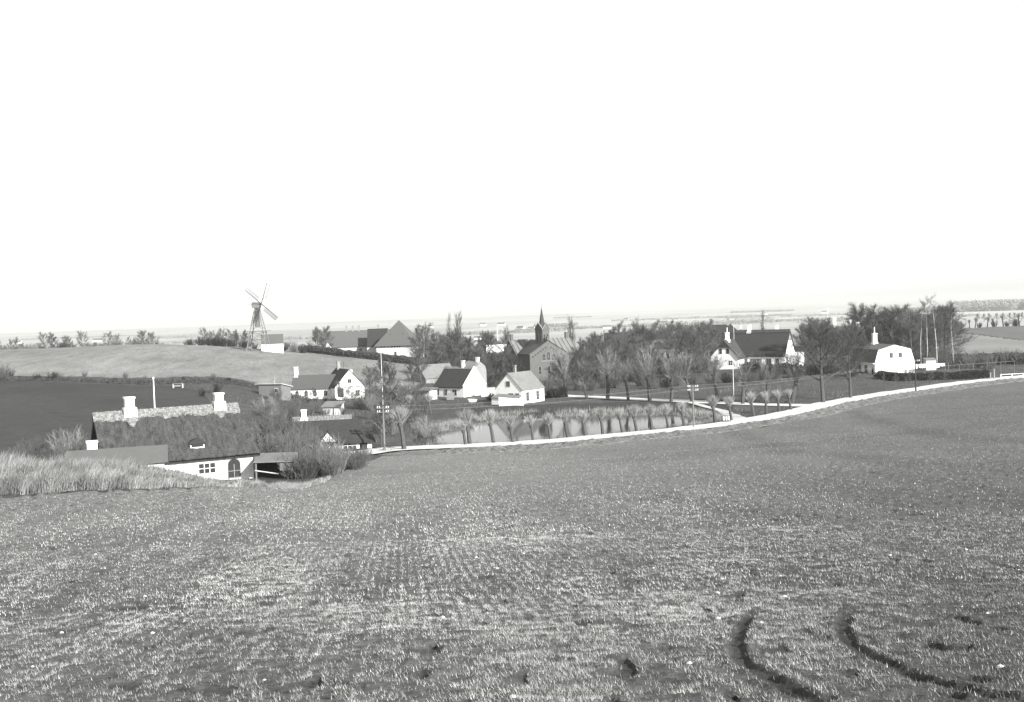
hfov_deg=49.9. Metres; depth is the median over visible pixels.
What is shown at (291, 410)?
bush
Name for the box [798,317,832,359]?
bare tree
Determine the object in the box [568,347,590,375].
bare tree
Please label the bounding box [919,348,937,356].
bush
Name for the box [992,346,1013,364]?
bush
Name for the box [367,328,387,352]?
link roof
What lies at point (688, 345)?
bare tree
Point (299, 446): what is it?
bush
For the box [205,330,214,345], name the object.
bare tree
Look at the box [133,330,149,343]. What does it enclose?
bare tree
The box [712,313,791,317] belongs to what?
hedgerow
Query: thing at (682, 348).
bare tree
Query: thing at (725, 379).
bush
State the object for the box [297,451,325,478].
bush
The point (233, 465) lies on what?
window
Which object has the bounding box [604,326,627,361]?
roof behind trees
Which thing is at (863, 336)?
bare tree
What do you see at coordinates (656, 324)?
bare tree
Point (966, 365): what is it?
bush
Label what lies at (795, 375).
pollard tree
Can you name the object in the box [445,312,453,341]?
poplar
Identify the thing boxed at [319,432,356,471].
bush
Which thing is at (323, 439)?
bush
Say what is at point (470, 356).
bare tree
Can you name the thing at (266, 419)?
bush
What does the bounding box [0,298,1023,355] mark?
distant land
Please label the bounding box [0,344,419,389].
stubble field
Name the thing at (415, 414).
bush
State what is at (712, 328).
bare tree
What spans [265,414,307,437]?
bush
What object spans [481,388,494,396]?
yard wall
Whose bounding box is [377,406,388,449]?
telephone pole
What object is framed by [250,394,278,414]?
bush
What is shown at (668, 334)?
bare tree
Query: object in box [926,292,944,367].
birch
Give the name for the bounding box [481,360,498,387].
bare tree
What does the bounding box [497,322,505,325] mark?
farmhouse
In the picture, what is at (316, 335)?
bare tree
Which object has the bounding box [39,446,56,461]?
bush
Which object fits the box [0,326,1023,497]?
meadow
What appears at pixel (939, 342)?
bare tree
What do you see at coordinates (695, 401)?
lane
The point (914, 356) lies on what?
bush
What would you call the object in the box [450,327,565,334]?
hedgerow
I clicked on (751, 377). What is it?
bush
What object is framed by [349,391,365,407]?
bush
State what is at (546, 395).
bush
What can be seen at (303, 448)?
bush
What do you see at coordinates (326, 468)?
bush
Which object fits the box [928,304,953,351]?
bare tree
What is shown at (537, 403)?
telephone wire
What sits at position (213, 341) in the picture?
bush
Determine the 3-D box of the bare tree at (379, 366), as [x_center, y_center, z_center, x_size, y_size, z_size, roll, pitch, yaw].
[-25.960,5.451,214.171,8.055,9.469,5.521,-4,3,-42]
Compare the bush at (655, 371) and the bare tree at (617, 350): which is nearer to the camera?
the bush at (655, 371)
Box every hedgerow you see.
[0,343,55,347]
[1,345,37,348]
[19,334,141,339]
[78,340,139,346]
[140,339,256,343]
[152,332,250,338]
[239,336,318,340]
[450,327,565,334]
[515,326,585,330]
[534,322,577,327]
[553,316,591,317]
[575,323,666,328]
[611,314,751,320]
[634,318,774,326]
[648,323,718,329]
[693,318,807,323]
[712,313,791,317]
[730,309,793,312]
[735,311,904,318]
[796,312,958,322]
[803,313,980,321]
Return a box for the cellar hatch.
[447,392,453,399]
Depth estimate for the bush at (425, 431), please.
153.72 m
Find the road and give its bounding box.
[345,375,1023,453]
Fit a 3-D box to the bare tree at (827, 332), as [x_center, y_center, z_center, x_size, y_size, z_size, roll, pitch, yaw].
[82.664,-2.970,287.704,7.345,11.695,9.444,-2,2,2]
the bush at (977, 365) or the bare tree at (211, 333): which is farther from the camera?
the bare tree at (211, 333)
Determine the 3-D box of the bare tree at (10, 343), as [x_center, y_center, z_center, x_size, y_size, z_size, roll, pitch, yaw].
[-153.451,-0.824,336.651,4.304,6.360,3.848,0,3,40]
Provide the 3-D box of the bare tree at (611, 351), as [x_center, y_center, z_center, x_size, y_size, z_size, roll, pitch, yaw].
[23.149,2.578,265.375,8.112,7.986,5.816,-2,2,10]
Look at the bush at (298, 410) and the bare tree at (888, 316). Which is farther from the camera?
the bare tree at (888, 316)
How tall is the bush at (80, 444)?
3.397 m
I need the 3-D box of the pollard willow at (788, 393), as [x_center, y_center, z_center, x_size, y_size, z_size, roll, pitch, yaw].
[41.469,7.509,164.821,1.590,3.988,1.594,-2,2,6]
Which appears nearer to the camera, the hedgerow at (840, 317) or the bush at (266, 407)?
the bush at (266, 407)
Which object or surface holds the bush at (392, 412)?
on the meadow
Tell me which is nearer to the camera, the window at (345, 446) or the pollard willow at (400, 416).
the pollard willow at (400, 416)
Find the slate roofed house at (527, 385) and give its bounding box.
[491,365,544,404]
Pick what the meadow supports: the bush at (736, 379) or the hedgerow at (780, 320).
the bush at (736, 379)
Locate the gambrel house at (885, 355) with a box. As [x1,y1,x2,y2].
[851,327,914,373]
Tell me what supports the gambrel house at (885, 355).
on the meadow
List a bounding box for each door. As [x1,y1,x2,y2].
[337,388,343,396]
[360,443,366,447]
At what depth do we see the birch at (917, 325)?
254.49 m
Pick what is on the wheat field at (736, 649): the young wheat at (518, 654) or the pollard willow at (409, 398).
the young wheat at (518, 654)
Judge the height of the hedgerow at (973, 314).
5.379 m
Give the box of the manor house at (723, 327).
[701,318,736,355]
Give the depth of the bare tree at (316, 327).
338.85 m
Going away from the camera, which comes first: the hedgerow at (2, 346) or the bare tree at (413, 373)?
the bare tree at (413, 373)
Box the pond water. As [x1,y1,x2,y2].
[411,414,710,445]
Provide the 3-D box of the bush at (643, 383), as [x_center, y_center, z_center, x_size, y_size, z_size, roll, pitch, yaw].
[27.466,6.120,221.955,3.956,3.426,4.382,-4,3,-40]
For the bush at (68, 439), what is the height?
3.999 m
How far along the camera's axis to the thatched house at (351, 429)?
137.04 m
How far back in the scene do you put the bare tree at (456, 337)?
300.98 m
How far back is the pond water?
158.76 m
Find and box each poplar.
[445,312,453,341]
[452,310,461,365]
[457,310,464,341]
[567,315,574,343]
[570,320,575,345]
[758,309,764,329]
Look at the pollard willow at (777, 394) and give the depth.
162.32 m
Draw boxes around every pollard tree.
[550,343,572,396]
[569,358,588,398]
[595,343,618,399]
[618,359,635,400]
[635,342,659,400]
[658,347,680,401]
[671,347,694,401]
[705,354,726,400]
[728,350,755,403]
[754,355,781,403]
[783,349,808,403]
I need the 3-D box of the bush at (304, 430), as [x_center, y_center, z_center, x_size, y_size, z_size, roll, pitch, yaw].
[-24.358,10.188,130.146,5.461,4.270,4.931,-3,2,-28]
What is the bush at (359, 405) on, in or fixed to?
on the meadow
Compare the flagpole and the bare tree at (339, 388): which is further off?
the bare tree at (339, 388)
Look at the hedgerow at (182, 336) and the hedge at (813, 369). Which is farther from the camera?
the hedgerow at (182, 336)
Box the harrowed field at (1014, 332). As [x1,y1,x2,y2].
[954,326,1023,338]
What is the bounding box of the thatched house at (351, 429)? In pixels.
[287,409,374,448]
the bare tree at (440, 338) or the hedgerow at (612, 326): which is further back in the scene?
the hedgerow at (612, 326)
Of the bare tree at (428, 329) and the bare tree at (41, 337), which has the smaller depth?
the bare tree at (428, 329)
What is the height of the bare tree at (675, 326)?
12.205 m
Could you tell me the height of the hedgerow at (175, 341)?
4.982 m
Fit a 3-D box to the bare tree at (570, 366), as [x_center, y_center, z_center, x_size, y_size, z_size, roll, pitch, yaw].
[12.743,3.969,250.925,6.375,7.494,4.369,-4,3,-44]
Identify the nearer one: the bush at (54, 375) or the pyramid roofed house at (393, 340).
the bush at (54, 375)
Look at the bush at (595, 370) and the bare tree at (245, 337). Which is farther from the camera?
the bare tree at (245, 337)
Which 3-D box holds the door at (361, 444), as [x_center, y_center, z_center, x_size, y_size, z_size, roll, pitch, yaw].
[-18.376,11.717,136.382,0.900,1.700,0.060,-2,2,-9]
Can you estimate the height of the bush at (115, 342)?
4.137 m
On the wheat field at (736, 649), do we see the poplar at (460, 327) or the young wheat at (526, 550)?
the young wheat at (526, 550)
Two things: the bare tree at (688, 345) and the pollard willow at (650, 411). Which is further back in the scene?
the bare tree at (688, 345)
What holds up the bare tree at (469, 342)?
on the meadow
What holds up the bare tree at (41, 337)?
on the meadow
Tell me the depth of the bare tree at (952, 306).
301.87 m
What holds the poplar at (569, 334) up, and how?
on the meadow
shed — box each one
[253,452,297,479]
[255,378,292,400]
[321,401,344,414]
[418,387,437,399]
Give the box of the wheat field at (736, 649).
[0,381,1023,701]
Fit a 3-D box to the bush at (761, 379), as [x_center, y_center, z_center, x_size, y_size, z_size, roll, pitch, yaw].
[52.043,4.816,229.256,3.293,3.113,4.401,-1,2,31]
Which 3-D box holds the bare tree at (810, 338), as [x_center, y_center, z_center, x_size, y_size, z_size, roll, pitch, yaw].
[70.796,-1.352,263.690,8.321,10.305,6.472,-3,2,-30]
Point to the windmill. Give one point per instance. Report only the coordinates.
(256, 306)
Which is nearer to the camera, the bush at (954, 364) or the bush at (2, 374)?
the bush at (2, 374)
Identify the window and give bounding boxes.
[198,462,215,474]
[227,458,240,478]
[344,443,356,448]
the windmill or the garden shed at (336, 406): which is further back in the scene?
the windmill
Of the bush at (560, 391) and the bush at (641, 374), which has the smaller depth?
the bush at (560, 391)
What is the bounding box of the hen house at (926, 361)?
[923,357,936,369]
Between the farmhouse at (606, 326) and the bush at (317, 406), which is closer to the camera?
the bush at (317, 406)
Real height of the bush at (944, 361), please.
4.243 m
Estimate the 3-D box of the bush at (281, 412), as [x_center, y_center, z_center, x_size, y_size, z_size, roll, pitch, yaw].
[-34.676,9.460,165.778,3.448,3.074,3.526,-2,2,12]
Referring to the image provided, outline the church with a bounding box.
[502,307,576,380]
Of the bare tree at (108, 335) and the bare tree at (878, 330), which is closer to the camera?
the bare tree at (878, 330)
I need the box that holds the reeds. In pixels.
[408,404,732,444]
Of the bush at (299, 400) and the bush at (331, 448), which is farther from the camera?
the bush at (299, 400)
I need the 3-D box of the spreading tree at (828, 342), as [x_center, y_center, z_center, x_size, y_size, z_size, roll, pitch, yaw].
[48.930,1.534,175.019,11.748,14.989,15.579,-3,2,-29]
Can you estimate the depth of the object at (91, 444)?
86.41 m
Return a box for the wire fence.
[946,361,1014,373]
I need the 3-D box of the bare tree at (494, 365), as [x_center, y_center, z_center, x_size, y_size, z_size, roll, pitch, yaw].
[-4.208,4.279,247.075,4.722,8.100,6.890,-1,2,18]
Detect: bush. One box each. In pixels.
[0,363,15,378]
[6,441,38,458]
[19,435,51,459]
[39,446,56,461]
[45,424,86,460]
[46,373,57,380]
[50,430,86,459]
[60,436,88,454]
[72,436,90,449]
[110,338,122,344]
[184,338,197,344]
[195,337,209,344]
[205,338,214,345]
[209,336,222,345]
[210,383,223,391]
[214,337,227,345]
[228,341,237,346]
[241,340,250,347]
[248,407,310,439]
[249,407,289,436]
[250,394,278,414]
[250,426,290,466]
[253,414,284,443]
[254,401,273,415]
[256,434,289,452]
[257,422,307,452]
[260,413,312,437]
[264,425,298,441]
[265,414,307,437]
[266,396,278,405]
[268,387,282,399]
[270,407,290,419]
[271,438,318,460]
[274,439,320,461]
[277,402,297,420]
[277,443,313,479]
[281,401,300,417]
[283,429,324,448]
[284,391,308,408]
[284,420,323,444]
[285,341,297,351]
[285,437,310,454]
[286,427,330,447]
[288,447,323,478]
[294,429,333,452]
[296,342,309,352]
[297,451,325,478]
[301,444,340,459]
[303,405,314,414]
[303,442,332,456]
[307,431,345,452]
[307,445,351,477]
[308,434,352,459]
[308,452,338,476]
[309,400,323,409]
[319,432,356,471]
[320,407,330,414]
[324,450,344,475]
[344,448,368,469]
[348,445,372,468]
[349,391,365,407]
[350,450,374,467]
[354,397,366,408]
[356,390,376,409]
[356,447,371,459]
[364,392,382,409]
[368,408,391,423]
[370,414,385,428]
[374,409,397,434]
[384,402,406,422]
[386,386,400,399]
[392,381,415,400]
[395,401,419,418]
[404,393,422,409]
[406,402,428,422]
[409,416,426,433]
[412,382,431,400]
[412,393,433,411]
[414,416,444,436]
[489,370,504,386]
[539,375,559,389]
[544,387,554,398]
[545,386,562,398]
[548,386,567,398]
[553,377,571,389]
[570,368,592,384]
[571,378,580,389]
[585,376,601,390]
[589,365,605,380]
[591,373,612,387]
[593,362,621,381]
[604,372,621,387]
[614,360,637,381]
[631,363,657,380]
[633,376,644,385]
[635,376,655,388]
[641,360,660,378]
[653,358,668,373]
[657,375,673,388]
[658,361,669,376]
[662,356,681,377]
[666,372,682,386]
[673,352,692,371]
[681,373,698,383]
[682,354,706,370]
[693,356,712,372]
[699,352,726,372]
[700,366,718,383]
[719,372,732,383]
[730,369,744,383]
[744,369,758,381]
[756,369,766,380]
[767,369,782,380]
[771,360,783,374]
[783,366,803,377]
[801,355,822,365]
[909,343,929,363]
[912,350,925,363]
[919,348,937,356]
[919,351,938,362]
[922,346,950,361]
[935,351,956,366]
[940,341,963,362]
[946,353,966,368]
[960,355,975,367]
[961,349,982,365]
[970,350,990,367]
[976,353,999,368]
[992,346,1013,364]
[1009,319,1020,325]
[1009,348,1023,364]
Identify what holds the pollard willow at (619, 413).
on the meadow
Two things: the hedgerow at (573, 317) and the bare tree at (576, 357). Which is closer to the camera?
the bare tree at (576, 357)
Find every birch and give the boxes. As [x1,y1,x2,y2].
[901,304,918,350]
[912,299,928,367]
[917,303,933,356]
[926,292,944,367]
[945,314,961,362]
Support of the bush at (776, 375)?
on the meadow
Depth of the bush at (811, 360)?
245.94 m
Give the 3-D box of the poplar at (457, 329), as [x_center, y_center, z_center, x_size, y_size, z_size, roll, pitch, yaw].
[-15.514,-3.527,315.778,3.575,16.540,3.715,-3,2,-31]
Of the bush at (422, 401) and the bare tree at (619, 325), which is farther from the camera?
the bare tree at (619, 325)
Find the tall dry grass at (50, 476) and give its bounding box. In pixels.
[0,448,336,495]
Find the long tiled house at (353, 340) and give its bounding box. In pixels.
[320,325,389,351]
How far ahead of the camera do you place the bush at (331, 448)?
106.14 m
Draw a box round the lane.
[568,395,808,405]
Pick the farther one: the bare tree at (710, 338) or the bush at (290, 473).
the bare tree at (710, 338)
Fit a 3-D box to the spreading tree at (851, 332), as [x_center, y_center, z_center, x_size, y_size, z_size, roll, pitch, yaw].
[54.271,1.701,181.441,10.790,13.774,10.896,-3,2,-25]
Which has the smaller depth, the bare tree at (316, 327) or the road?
the road
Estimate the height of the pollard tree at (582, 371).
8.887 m
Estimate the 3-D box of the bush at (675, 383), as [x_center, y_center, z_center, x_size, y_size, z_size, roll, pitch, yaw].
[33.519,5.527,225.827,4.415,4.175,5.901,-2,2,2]
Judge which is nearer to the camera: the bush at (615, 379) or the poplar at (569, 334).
the bush at (615, 379)
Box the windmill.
[242,283,277,351]
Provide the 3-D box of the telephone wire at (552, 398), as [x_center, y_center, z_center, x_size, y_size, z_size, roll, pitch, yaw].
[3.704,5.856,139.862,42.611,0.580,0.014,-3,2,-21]
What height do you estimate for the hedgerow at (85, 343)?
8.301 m
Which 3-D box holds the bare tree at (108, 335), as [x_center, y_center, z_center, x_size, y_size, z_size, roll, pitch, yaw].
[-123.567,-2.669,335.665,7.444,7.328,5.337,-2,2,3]
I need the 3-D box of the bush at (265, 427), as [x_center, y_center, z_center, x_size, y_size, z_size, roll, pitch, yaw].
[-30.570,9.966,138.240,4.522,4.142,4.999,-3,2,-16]
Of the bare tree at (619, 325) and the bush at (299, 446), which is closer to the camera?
the bush at (299, 446)
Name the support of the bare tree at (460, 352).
on the meadow
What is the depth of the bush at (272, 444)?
105.85 m
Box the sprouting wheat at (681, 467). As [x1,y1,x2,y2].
[3,381,1023,523]
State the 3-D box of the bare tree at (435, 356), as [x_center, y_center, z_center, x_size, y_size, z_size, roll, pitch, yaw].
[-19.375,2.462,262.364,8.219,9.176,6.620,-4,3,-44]
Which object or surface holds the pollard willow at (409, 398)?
on the meadow
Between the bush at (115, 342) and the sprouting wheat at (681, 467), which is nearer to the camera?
the sprouting wheat at (681, 467)
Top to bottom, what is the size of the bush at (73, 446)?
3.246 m
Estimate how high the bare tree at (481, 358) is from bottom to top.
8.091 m
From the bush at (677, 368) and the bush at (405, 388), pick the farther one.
the bush at (677, 368)
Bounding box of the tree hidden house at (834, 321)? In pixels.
[817,317,865,357]
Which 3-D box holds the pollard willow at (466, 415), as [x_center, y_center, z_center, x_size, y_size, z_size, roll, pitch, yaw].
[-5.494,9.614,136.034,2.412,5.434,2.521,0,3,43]
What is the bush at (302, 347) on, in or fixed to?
on the stubble field at (259, 366)
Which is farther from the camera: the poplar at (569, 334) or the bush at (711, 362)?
the poplar at (569, 334)
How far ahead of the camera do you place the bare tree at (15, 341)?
352.13 m
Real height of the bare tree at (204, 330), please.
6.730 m
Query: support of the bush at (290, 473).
on the meadow
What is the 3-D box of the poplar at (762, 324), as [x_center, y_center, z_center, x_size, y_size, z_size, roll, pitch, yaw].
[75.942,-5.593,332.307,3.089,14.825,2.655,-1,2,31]
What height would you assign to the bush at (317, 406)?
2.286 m
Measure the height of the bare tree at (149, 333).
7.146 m
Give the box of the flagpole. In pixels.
[152,377,154,407]
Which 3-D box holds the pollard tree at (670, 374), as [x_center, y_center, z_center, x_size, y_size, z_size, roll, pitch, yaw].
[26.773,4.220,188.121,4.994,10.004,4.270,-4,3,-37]
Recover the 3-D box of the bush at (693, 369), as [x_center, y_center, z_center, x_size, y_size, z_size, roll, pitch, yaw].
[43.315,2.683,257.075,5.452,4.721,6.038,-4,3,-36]
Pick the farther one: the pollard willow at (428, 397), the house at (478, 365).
the house at (478, 365)
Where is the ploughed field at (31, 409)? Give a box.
[0,381,211,460]
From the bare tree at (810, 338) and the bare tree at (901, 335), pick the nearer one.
the bare tree at (810, 338)
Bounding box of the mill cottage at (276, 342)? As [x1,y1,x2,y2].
[261,334,283,352]
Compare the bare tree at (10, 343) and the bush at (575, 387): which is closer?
the bush at (575, 387)
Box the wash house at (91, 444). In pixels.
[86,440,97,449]
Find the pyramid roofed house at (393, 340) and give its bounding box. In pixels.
[374,320,423,356]
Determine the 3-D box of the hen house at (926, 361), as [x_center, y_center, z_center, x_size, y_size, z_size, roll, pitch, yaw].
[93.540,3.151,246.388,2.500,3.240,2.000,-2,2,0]
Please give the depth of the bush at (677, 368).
245.22 m
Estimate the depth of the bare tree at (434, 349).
262.25 m
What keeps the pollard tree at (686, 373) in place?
on the lane
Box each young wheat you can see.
[0,476,1022,549]
[0,514,1023,615]
[0,577,1023,701]
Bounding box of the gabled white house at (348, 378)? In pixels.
[329,361,364,399]
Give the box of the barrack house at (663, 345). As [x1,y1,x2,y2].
[643,339,685,363]
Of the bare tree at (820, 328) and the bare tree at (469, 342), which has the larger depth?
the bare tree at (469, 342)
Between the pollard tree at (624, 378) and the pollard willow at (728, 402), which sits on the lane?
the pollard tree at (624, 378)
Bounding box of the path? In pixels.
[688,402,746,419]
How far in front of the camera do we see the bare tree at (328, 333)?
335.92 m
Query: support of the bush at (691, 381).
on the meadow
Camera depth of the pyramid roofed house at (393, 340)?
330.04 m
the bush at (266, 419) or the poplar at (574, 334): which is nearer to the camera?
the bush at (266, 419)
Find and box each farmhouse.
[93,338,101,341]
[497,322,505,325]
[603,325,610,328]
[708,325,803,369]
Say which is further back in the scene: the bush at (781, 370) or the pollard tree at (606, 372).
the bush at (781, 370)
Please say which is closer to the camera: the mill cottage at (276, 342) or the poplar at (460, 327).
the mill cottage at (276, 342)
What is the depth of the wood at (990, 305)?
1767.80 m
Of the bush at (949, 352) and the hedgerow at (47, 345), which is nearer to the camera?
the bush at (949, 352)
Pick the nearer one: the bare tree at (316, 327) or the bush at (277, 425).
the bush at (277, 425)
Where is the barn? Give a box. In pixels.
[411,363,450,382]
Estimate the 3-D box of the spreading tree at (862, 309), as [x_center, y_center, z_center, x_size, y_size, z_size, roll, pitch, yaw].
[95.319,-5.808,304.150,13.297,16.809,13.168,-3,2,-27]
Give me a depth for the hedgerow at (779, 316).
1905.55 m
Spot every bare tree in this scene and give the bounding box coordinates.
[6,336,20,347]
[6,339,17,348]
[36,331,53,347]
[48,332,64,347]
[57,335,69,345]
[74,331,95,346]
[98,331,113,345]
[109,334,126,343]
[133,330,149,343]
[144,331,158,343]
[197,327,210,341]
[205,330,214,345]
[216,328,225,337]
[223,329,232,339]
[226,330,238,346]
[236,329,249,346]
[305,328,326,345]
[306,385,318,404]
[307,326,326,346]
[319,325,334,346]
[326,380,350,399]
[348,364,389,402]
[364,399,393,445]
[365,355,393,395]
[368,358,416,407]
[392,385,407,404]
[397,363,426,387]
[399,344,432,383]
[402,321,443,357]
[407,324,429,354]
[410,330,430,355]
[418,343,447,363]
[423,342,445,363]
[428,329,443,338]
[429,333,450,363]
[433,335,458,359]
[439,338,466,362]
[440,332,463,363]
[441,342,460,365]
[448,337,473,365]
[463,336,477,358]
[463,349,472,360]
[470,340,498,372]
[471,345,490,362]
[474,353,495,381]
[475,329,494,355]
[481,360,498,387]
[484,350,497,374]
[487,353,503,385]
[488,350,511,379]
[489,331,497,344]
[493,338,504,353]
[493,343,516,371]
[498,352,526,378]
[500,332,508,343]
[552,360,566,380]
[562,353,576,380]
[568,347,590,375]
[569,349,587,383]
[570,337,602,370]
[584,330,616,365]
[584,334,600,352]
[588,347,605,377]
[593,338,624,363]
[596,351,617,367]
[599,346,618,367]
[604,342,622,371]
[606,354,620,375]
[611,343,627,366]
[614,321,625,331]
[614,333,629,359]
[615,332,639,364]
[616,335,652,361]
[621,341,636,366]
[626,354,638,374]
[629,325,651,353]
[630,328,645,365]
[631,321,639,337]
[640,332,664,357]
[642,351,655,368]
[648,348,662,373]
[651,319,666,335]
[652,328,664,338]
[653,324,682,359]
[663,322,685,338]
[666,345,681,362]
[668,328,698,355]
[672,326,695,359]
[678,346,690,358]
[679,330,702,354]
[682,330,702,355]
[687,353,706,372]
[690,320,717,352]
[695,332,713,357]
[696,319,719,357]
[698,327,715,356]
[701,330,713,356]
[784,323,818,362]
[796,325,825,355]
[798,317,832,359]
[805,323,826,351]
[821,319,835,359]
[831,328,850,357]
[844,323,865,350]
[845,306,873,330]
[849,334,867,356]
[863,322,893,343]
[867,307,902,342]
[868,309,883,342]
[870,313,900,343]
[871,309,905,345]
[881,305,907,332]
[882,315,921,347]
[890,320,922,347]
[891,322,931,351]
[897,326,925,353]
[905,325,938,350]
[917,316,942,349]
[924,305,968,352]
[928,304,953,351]
[931,300,977,349]
[935,316,963,349]
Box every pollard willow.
[387,406,411,450]
[405,395,412,409]
[424,393,431,412]
[456,420,468,443]
[457,407,474,443]
[481,408,498,442]
[504,417,514,441]
[524,414,535,439]
[542,412,554,438]
[559,412,570,437]
[577,409,589,435]
[594,407,607,433]
[614,409,624,432]
[626,403,638,430]
[642,403,655,429]
[658,403,671,427]
[676,401,687,425]
[707,394,718,422]
[723,395,733,419]
[744,391,757,416]
[760,390,770,414]
[772,390,782,411]
[784,388,792,409]
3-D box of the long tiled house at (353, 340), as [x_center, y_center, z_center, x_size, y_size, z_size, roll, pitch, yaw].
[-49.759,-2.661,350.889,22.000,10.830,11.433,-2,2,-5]
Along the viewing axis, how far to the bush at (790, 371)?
232.42 m
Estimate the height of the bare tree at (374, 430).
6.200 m
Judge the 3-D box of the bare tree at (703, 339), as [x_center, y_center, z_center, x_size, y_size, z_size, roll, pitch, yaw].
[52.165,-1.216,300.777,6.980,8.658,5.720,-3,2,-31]
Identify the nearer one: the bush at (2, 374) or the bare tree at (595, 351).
the bush at (2, 374)
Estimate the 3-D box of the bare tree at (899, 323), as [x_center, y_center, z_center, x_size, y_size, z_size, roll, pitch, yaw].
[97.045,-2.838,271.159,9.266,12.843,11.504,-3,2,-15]
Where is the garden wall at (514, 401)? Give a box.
[499,397,523,405]
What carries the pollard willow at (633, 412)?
on the meadow
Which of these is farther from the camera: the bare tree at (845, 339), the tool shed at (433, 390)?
the bare tree at (845, 339)
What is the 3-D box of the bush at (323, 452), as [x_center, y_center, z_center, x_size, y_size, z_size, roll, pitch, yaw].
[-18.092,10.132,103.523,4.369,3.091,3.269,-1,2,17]
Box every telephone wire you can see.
[378,385,686,406]
[381,389,684,410]
[412,385,693,405]
[416,389,691,409]
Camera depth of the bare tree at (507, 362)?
243.89 m
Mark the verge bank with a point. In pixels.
(837, 408)
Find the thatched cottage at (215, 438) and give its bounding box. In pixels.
[91,392,259,479]
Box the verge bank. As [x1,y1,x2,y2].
[380,378,1023,455]
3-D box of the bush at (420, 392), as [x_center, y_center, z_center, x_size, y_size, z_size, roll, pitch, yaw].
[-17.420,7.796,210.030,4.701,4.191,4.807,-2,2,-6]
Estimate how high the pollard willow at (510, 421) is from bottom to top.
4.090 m
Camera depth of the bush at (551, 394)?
203.85 m
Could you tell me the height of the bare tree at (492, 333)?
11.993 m
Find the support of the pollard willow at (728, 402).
on the meadow
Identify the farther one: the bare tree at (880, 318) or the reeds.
the bare tree at (880, 318)
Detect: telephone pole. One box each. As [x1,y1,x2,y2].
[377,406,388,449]
[687,385,698,425]
[911,360,919,390]
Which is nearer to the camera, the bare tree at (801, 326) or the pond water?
the pond water
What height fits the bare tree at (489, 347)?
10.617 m
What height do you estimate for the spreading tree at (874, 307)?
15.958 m
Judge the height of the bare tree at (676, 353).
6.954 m
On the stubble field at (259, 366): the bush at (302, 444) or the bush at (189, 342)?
the bush at (189, 342)
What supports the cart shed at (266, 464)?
on the meadow
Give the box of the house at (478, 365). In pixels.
[465,357,486,387]
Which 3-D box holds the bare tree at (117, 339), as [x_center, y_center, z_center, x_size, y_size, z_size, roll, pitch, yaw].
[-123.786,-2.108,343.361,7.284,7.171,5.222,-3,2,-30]
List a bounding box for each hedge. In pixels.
[305,345,422,364]
[741,362,857,376]
[872,369,991,380]
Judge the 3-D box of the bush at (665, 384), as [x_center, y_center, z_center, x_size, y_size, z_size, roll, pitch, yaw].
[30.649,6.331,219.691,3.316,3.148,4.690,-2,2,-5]
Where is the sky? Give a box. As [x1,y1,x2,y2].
[0,0,1023,333]
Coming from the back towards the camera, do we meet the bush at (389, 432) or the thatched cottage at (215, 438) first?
the bush at (389, 432)
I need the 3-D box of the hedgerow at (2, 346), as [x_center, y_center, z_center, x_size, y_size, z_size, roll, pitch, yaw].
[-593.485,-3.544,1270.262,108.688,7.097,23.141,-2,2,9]
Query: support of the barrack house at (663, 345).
on the meadow
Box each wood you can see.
[901,306,949,312]
[953,299,1023,311]
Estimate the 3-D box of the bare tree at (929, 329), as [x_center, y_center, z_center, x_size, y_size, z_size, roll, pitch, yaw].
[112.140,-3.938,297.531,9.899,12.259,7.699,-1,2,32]
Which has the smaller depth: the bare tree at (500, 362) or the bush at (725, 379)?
the bush at (725, 379)
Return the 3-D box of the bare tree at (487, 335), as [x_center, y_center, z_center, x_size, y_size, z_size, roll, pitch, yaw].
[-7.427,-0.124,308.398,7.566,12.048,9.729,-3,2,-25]
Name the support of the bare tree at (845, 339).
on the meadow
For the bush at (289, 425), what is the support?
on the meadow
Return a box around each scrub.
[0,376,308,398]
[949,352,1023,364]
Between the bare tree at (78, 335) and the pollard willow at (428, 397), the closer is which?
the pollard willow at (428, 397)
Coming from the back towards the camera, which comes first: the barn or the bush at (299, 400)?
the barn
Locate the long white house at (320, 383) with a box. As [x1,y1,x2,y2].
[291,367,335,398]
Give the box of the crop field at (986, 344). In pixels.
[937,333,1023,354]
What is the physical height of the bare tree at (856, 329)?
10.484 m
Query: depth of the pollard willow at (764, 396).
160.08 m
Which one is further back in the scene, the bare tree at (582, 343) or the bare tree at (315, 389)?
the bare tree at (582, 343)
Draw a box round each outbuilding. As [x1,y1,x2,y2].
[65,444,168,468]
[486,344,506,371]
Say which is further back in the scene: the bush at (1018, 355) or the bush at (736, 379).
the bush at (1018, 355)
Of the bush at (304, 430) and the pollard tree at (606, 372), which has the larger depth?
the pollard tree at (606, 372)
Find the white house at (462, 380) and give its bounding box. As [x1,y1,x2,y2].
[434,360,485,396]
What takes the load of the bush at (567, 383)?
on the meadow
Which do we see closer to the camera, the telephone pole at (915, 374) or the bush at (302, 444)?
the bush at (302, 444)
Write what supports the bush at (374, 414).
on the meadow
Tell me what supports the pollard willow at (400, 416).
on the meadow
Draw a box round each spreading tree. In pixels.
[770,316,860,401]
[812,320,872,397]
[836,302,873,335]
[844,313,868,334]
[864,304,882,321]
[864,320,883,342]
[888,303,923,346]
[898,306,938,345]
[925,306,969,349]
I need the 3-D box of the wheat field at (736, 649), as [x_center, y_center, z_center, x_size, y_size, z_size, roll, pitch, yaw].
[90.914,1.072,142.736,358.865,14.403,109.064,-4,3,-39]
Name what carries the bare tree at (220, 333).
on the meadow
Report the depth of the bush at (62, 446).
106.33 m

